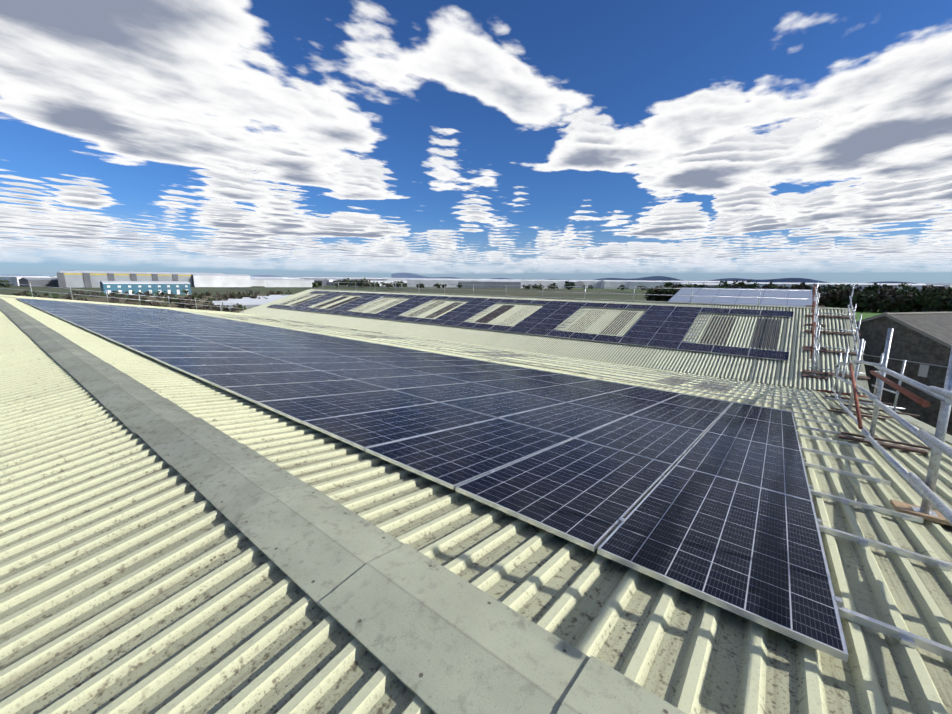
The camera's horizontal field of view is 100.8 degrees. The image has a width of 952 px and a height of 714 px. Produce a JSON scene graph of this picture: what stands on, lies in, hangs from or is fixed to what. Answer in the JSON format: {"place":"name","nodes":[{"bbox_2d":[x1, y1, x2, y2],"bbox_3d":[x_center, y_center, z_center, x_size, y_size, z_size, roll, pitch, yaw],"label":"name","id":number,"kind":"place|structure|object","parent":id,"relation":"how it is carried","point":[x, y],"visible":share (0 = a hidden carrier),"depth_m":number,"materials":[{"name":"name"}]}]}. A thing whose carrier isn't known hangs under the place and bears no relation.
{"place":"outdoors","nodes":[
{"label":"outdoors","id":0,"kind":"place"},
{"bbox_2d":[73,295,266,311],"bbox_3d":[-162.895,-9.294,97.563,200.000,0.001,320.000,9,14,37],"label":"trees","id":1,"kind":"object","parent":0,"point":[199,303],"depth_m":187.83,"materials":[{"name":"green plant"}]},
{"bbox_2d":[212,300,274,308],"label":"building","id":2,"kind":"structure","parent":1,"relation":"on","point":[247,304],"depth_m":144.20,"materials":[{"name":"white metal"}]},
{"bbox_2d":[227,299,277,300],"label":"building roof","id":3,"kind":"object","parent":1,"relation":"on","point":[248,299],"visible":0.06,"depth_m":158.10,"materials":[{"name":"white metal"}]},
{"bbox_2d":[242,297,283,298],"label":"building","id":4,"kind":"structure","parent":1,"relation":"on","point":[263,297],"depth_m":173.18,"materials":[{"name":"white metal"}]},
{"bbox_2d":[0,273,909,282],"bbox_3d":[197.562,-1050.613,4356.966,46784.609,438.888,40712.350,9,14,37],"label":"hills","id":5,"kind":"structure","parent":0,"point":[651,278],"depth_m":21257.11,"materials":[{"name":"blue"}]},
{"bbox_2d":[0,285,946,312],"bbox_3d":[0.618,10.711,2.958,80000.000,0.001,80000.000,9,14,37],"label":"ground","id":6,"kind":"structure","parent":0,"point":[623,294],"depth_m":379.47,"materials":[{"name":"green plant"}]},
{"bbox_2d":[0,276,53,285],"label":"building","id":7,"kind":"structure","parent":6,"relation":"on","point":[13,279],"depth_m":461.82,"materials":[{"name":"white metal"}]},
{"bbox_2d":[19,277,58,286],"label":"building","id":8,"kind":"structure","parent":6,"relation":"on","point":[41,282],"depth_m":427.50,"materials":[{"name":"white metal"}]},
{"bbox_2d":[57,270,222,287],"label":"warehouse building","id":9,"kind":"structure","parent":6,"relation":"on","point":[79,279],"depth_m":426.35,"materials":[{"name":"white metal"}]},
{"bbox_2d":[100,281,191,295],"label":"teal building","id":10,"kind":"structure","parent":6,"relation":"on","point":[175,287],"depth_m":252.42,"materials":[{"name":"teal metal"}]},
{"bbox_2d":[193,274,250,286],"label":"white hangar","id":11,"kind":"structure","parent":6,"relation":"on","point":[222,280],"depth_m":490.42,"materials":[{"name":"white metal"}]},
{"bbox_2d":[251,278,264,285],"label":"long shed","id":12,"kind":"structure","parent":6,"relation":"on","point":[257,281],"depth_m":574.66,"materials":[{"name":"white metal"}]},
{"bbox_2d":[250,277,292,278],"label":"building","id":13,"kind":"structure","parent":6,"relation":"on","point":[273,277],"depth_m":652.25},
{"bbox_2d":[264,279,313,286],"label":"white unit","id":14,"kind":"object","parent":6,"relation":"on","point":[287,282],"visible":0.89,"depth_m":521.81,"materials":[{"name":"white metal"}]},
{"bbox_2d":[314,279,327,284],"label":"building","id":15,"kind":"structure","parent":6,"relation":"on","point":[321,280],"depth_m":714.00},
{"bbox_2d":[327,282,347,285],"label":"building","id":16,"kind":"structure","parent":6,"relation":"on","point":[330,283],"depth_m":670.81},
{"bbox_2d":[300,277,386,280],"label":"long shed","id":17,"kind":"structure","parent":6,"relation":"on","point":[371,279],"depth_m":827.08,"materials":[{"name":"white metal"}]},
{"bbox_2d":[0,275,751,312],"bbox_3d":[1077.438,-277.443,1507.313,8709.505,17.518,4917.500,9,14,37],"label":"trees","id":18,"kind":"object","parent":6,"relation":"on","point":[240,295],"visible":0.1,"depth_m":211.76,"materials":[{"name":"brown plant"}]},
{"bbox_2d":[370,281,406,285],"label":"building","id":19,"kind":"structure","parent":6,"relation":"on","point":[386,282],"depth_m":700.80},
{"bbox_2d":[387,278,449,280],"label":"long shed","id":20,"kind":"structure","parent":6,"relation":"on","point":[396,279],"depth_m":775.65,"materials":[{"name":"white metal"}]},
{"bbox_2d":[407,278,564,288],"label":"long shed","id":21,"kind":"structure","parent":6,"relation":"on","point":[432,282],"depth_m":618.24,"materials":[{"name":"white metal"}]},
{"bbox_2d":[458,281,520,287],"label":"building","id":22,"kind":"structure","parent":6,"relation":"on","point":[487,284],"depth_m":611.88,"materials":[{"name":"grey metal"}]},
{"bbox_2d":[568,281,583,287],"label":"building","id":23,"kind":"structure","parent":6,"relation":"on","point":[578,283],"depth_m":683.40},
{"bbox_2d":[564,280,601,287],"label":"long shed","id":24,"kind":"structure","parent":6,"relation":"on","point":[595,283],"depth_m":693.44,"materials":[{"name":"grey metal"}]},
{"bbox_2d":[601,280,645,288],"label":"long shed","id":25,"kind":"structure","parent":6,"relation":"on","point":[605,284],"depth_m":660.76,"materials":[{"name":"white metal"}]},
{"bbox_2d":[629,281,724,288],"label":"long shed","id":26,"kind":"structure","parent":6,"relation":"on","point":[648,284],"depth_m":642.92,"materials":[{"name":"white metal"}]},
{"bbox_2d":[681,283,718,286],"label":"building","id":27,"kind":"structure","parent":6,"relation":"on","point":[709,284],"depth_m":573.51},
{"bbox_2d":[643,279,951,312],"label":"trees","id":28,"kind":"object","parent":6,"relation":"on","point":[934,299],"visible":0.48,"depth_m":163.21,"materials":[{"name":"green plant"}]},
{"bbox_2d":[720,282,927,295],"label":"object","id":29,"kind":"object","parent":6,"relation":"on","point":[788,284],"visible":0.28,"depth_m":348.61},
{"bbox_2d":[856,312,951,435],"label":"brick building","id":30,"kind":"structure","parent":6,"relation":"on","point":[921,343],"depth_m":30.47,"materials":[{"name":"stone"}]},
{"bbox_2d":[913,283,951,287],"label":"building","id":31,"kind":"structure","parent":6,"relation":"on","point":[947,285],"depth_m":561.20,"materials":[{"name":"white metal"}]},
{"bbox_2d":[0,0,951,272],"bbox_3d":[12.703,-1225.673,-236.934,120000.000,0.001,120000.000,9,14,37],"label":"cloud","id":32,"kind":"structure","parent":0,"point":[98,72],"depth_m":3170.91,"materials":[{"name":"white"}]},
{"bbox_2d":[0,110,951,260],"bbox_3d":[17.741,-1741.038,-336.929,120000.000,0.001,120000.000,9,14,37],"label":"cloud","id":33,"kind":"structure","parent":0,"point":[790,122],"depth_m":10231.25,"materials":[{"name":"white"}]},
{"bbox_2d":[0,0,951,283],"label":"sky","id":34,"kind":"structure","parent":0,"point":[629,56],"materials":[{"name":"blue"}]},
{"bbox_2d":[668,287,812,388],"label":"roof","id":35,"kind":"structure","parent":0,"point":[700,294],"depth_m":44.02,"materials":[{"name":"grey metal"}]},
{"bbox_2d":[855,312,881,320],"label":"grass field","id":36,"kind":"structure","parent":0,"point":[865,315],"depth_m":146.72,"materials":[{"name":"green plant"}]},
{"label":"building walls","id":37,"kind":"object","parent":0,"visible":0},
{"bbox_2d":[0,310,434,713],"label":"roof","id":38,"kind":"structure","parent":37,"relation":"on","point":[138,575],"depth_m":2.10,"materials":[{"name":"beige metal"}]},
{"bbox_2d":[0,298,685,713],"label":"ridge cap","id":39,"kind":"object","parent":38,"relation":"on","point":[432,634],"visible":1,"depth_m":2.00,"materials":[{"name":"grey metal"}]},
{"bbox_2d":[0,294,951,713],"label":"roof","id":40,"kind":"structure","parent":37,"relation":"on","point":[686,652],"depth_m":2.48,"materials":[{"name":"beige metal"}]},
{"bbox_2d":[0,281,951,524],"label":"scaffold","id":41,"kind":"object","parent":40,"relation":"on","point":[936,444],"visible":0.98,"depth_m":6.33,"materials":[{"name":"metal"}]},
{"bbox_2d":[802,305,931,454],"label":"scaffold boards","id":42,"kind":"object","parent":41,"relation":"on","point":[881,417],"visible":0.73,"depth_m":11.56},
{"bbox_2d":[238,317,733,391],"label":"rooflights","id":43,"kind":"object","parent":40,"relation":"on","point":[703,387],"visible":0.4,"depth_m":15.21,"materials":[{"name":"beige plastic"}]},
{"bbox_2d":[479,356,569,368],"bbox_3d":[1.692,0.194,15.437,4.026,0.236,1.039,5,12,21],"label":"cable","id":44,"kind":"object","parent":40,"relation":"on","point":[528,363],"visible":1,"depth_m":15.12,"materials":[{"name":"black plastic"}]},
{"bbox_2d":[175,310,951,659],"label":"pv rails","id":45,"kind":"object","parent":40,"relation":"on","point":[907,638],"visible":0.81,"depth_m":9.22,"materials":[{"name":"silver metal"}]},
{"bbox_2d":[15,298,848,661],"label":"solar panels","id":46,"kind":"object","parent":45,"relation":"on","point":[723,514],"visible":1,"depth_m":4.60,"materials":[{"name":"glass"}]},
{"bbox_2d":[227,360,842,607],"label":"panel clamps","id":47,"kind":"object","parent":45,"relation":"attached to","point":[838,600],"visible":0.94,"depth_m":4.19,"materials":[{"name":"silver metal"}]},
{"bbox_2d":[488,360,665,387],"bbox_3d":[3.094,0.492,13.179,6.007,0.144,0.952,9,14,37],"label":"cable","id":48,"kind":"object","parent":40,"relation":"on","point":[581,373],"visible":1,"depth_m":12.98,"materials":[{"name":"black plastic"}]},
{"bbox_2d":[625,368,729,381],"bbox_3d":[8.323,0.727,16.563,3.982,0.177,1.193,9,14,37],"label":"cable","id":49,"kind":"object","parent":40,"relation":"on","point":[682,375],"visible":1,"depth_m":16.02,"materials":[{"name":"black plastic"}]},
{"bbox_2d":[844,310,951,443],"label":"verge trim","id":50,"kind":"structure","parent":40,"relation":"attached to","point":[862,383],"depth_m":16.30,"materials":[{"name":"metal"}]},
{"bbox_2d":[890,499,951,525],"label":"scaffold board","id":51,"kind":"object","parent":40,"relation":"on","point":[902,507],"visible":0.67,"depth_m":3.61,"materials":[{"name":"brown wood"}]},
{"bbox_2d":[238,289,867,395],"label":"roof front","id":52,"kind":"structure","parent":37,"relation":"on","point":[794,338],"depth_m":23.89,"materials":[{"name":"beige metal"}]},
{"bbox_2d":[278,295,708,342],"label":"old rails","id":53,"kind":"object","parent":52,"relation":"on","point":[560,324],"visible":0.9,"depth_m":29.26,"materials":[{"name":"metal"}]},
{"bbox_2d":[268,291,793,360],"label":"solar panels","id":54,"kind":"object","parent":52,"relation":"on","point":[667,327],"visible":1,"depth_m":28.67,"materials":[{"name":"glass"}]},
{"bbox_2d":[281,294,780,349],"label":"old rooflights","id":55,"kind":"object","parent":52,"relation":"on","point":[494,314],"visible":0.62,"depth_m":27.27,"materials":[{"name":"beige plastic"}]},
{"bbox_2d":[311,288,851,309],"bbox_3d":[-1.298,-6.474,40.760,59.020,0.112,0.588,9,14,37],"label":"ridge cap","id":56,"kind":"object","parent":52,"relation":"on","point":[616,300],"visible":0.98,"depth_m":30.30,"materials":[{"name":"beige metal"}]}
]}

